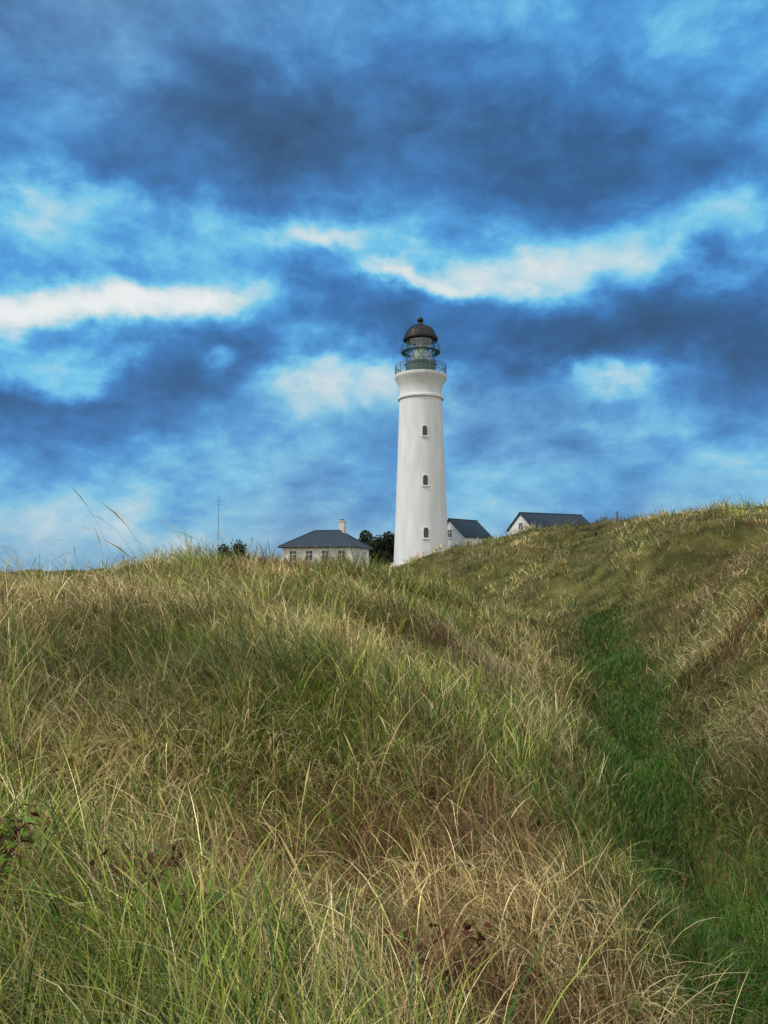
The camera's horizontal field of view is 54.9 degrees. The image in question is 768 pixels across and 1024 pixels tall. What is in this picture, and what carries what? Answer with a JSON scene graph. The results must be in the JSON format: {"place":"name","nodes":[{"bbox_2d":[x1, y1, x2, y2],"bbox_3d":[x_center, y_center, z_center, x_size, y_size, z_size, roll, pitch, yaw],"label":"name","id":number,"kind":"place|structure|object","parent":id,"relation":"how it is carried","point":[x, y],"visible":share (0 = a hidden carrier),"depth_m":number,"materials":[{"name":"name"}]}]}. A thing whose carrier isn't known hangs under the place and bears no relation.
{"place":"outdoors","nodes":[
{"label":"outdoors","id":0,"kind":"place"},
{"bbox_2d":[0,490,767,1023],"bbox_3d":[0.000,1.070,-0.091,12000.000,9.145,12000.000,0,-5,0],"label":"ground","id":1,"kind":"structure","parent":0,"point":[556,584],"depth_m":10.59,"materials":[{"name":"green plant"}]},
{"bbox_2d":[0,794,50,891],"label":"bramble plant","id":2,"kind":"object","parent":1,"relation":"on","point":[4,831],"visible":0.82,"depth_m":2.80,"materials":[{"name":"green plant"}]},
{"bbox_2d":[0,821,53,890],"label":"bramble plant","id":3,"kind":"object","parent":1,"relation":"on","point":[6,859],"visible":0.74,"depth_m":2.76,"materials":[{"name":"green plant"}]},
{"bbox_2d":[89,843,193,923],"bbox_3d":[-0.966,1.539,2.974,0.325,0.389,0.313,-2,-5,24],"label":"bramble plant","id":4,"kind":"object","parent":1,"relation":"on","point":[92,862],"visible":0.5,"depth_m":2.99,"materials":[{"name":"brown plant"}]},
{"bbox_2d":[145,880,234,969],"bbox_3d":[-0.683,1.496,2.599,0.320,0.350,0.303,0,-5,0],"label":"bramble plant","id":5,"kind":"object","parent":1,"relation":"on","point":[176,905],"visible":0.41,"depth_m":2.63,"materials":[{"name":"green plant"}]},
{"bbox_2d":[217,504,219,552],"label":"radio mast","id":6,"kind":"object","parent":1,"relation":"on","point":[218,518],"visible":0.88,"depth_m":90.23,"materials":[{"name":"grey metal"}]},
{"bbox_2d":[218,539,252,560],"bbox_3d":[-3.269,0.970,16.159,0.769,0.774,0.908,4,-6,-39],"label":"dune shrub","id":7,"kind":"object","parent":1,"relation":"on","point":[236,547],"visible":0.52,"depth_m":16.14,"materials":[{"name":"green plant"}]},
{"bbox_2d":[283,547,368,563],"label":"walls","id":8,"kind":"structure","parent":1,"relation":"on","point":[330,551],"depth_m":92.29,"materials":[{"name":"white paint"}]},
{"bbox_2d":[278,530,372,549],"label":"roof","id":9,"kind":"structure","parent":8,"relation":"on","point":[318,537],"depth_m":93.77,"materials":[{"name":"tile"}]},
{"bbox_2d":[278,546,354,547],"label":"gutters","id":10,"kind":"object","parent":9,"relation":"attached to","point":[311,546],"visible":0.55,"depth_m":91.91,"materials":[{"name":"grey metal"}]},
{"bbox_2d":[338,519,346,532],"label":"chimney","id":11,"kind":"object","parent":9,"relation":"on","point":[342,526],"visible":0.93,"depth_m":95.88,"materials":[{"name":"grey paint"}]},
{"bbox_2d":[289,550,366,562],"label":"windows","id":12,"kind":"structure","parent":8,"relation":"attached to","point":[309,552],"depth_m":92.41,"materials":[{"name":"white"}]},
{"bbox_2d":[358,530,394,565],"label":"tree row","id":13,"kind":"object","parent":1,"relation":"on","point":[381,546],"visible":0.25,"depth_m":119.21,"materials":[{"name":"green plant"}]},
{"bbox_2d":[393,313,448,566],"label":"lighthouse","id":14,"kind":"object","parent":1,"relation":"on","point":[421,526],"visible":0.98,"depth_m":103.43,"materials":[{"name":"white paint"}]},
{"bbox_2d":[421,424,428,436],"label":"window","id":15,"kind":"structure","parent":14,"relation":"in","point":[424,429],"depth_m":103.05,"materials":[{"name":"white"}]},
{"bbox_2d":[422,474,428,485],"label":"window","id":16,"kind":"structure","parent":14,"relation":"in","point":[425,478],"depth_m":102.20,"materials":[{"name":"white"}]},
{"bbox_2d":[422,527,429,538],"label":"window","id":17,"kind":"structure","parent":14,"relation":"in","point":[425,529],"depth_m":101.30,"materials":[{"name":"white"}]},
{"bbox_2d":[384,922,491,1015],"bbox_3d":[0.188,1.724,2.726,0.400,0.320,0.436,-1,-5,13],"label":"bramble plant","id":18,"kind":"object","parent":1,"relation":"on","point":[466,932],"visible":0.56,"depth_m":2.77,"materials":[{"name":"brown plant"}]},
{"bbox_2d":[447,521,489,547],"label":"walls","id":19,"kind":"structure","parent":1,"relation":"on","point":[457,535],"depth_m":110.41,"materials":[{"name":"white paint"}]},
{"bbox_2d":[448,529,482,546],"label":"windows","id":20,"kind":"structure","parent":19,"relation":"attached to","point":[449,533],"depth_m":110.83,"materials":[{"name":"white"}]},
{"bbox_2d":[447,518,492,537],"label":"roof","id":21,"kind":"structure","parent":19,"relation":"on","point":[470,528],"depth_m":111.86,"materials":[{"name":"tile"}]},
{"bbox_2d":[509,515,530,534],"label":"walls","id":22,"kind":"structure","parent":1,"relation":"on","point":[520,518],"depth_m":118.67,"materials":[{"name":"white paint"}]},
{"bbox_2d":[506,512,589,530],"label":"roof","id":23,"kind":"structure","parent":22,"relation":"on","point":[530,518],"depth_m":118.78,"materials":[{"name":"tile"}]},
{"bbox_2d":[598,612,767,1023],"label":"footpath","id":24,"kind":"structure","parent":1,"relation":"on","point":[737,940],"depth_m":6.45,"materials":[{"name":"green plant"}]},
{"bbox_2d":[0,0,767,571],"label":"sky","id":25,"kind":"structure","parent":0,"point":[225,225],"materials":[{"name":"blue"}]}
]}

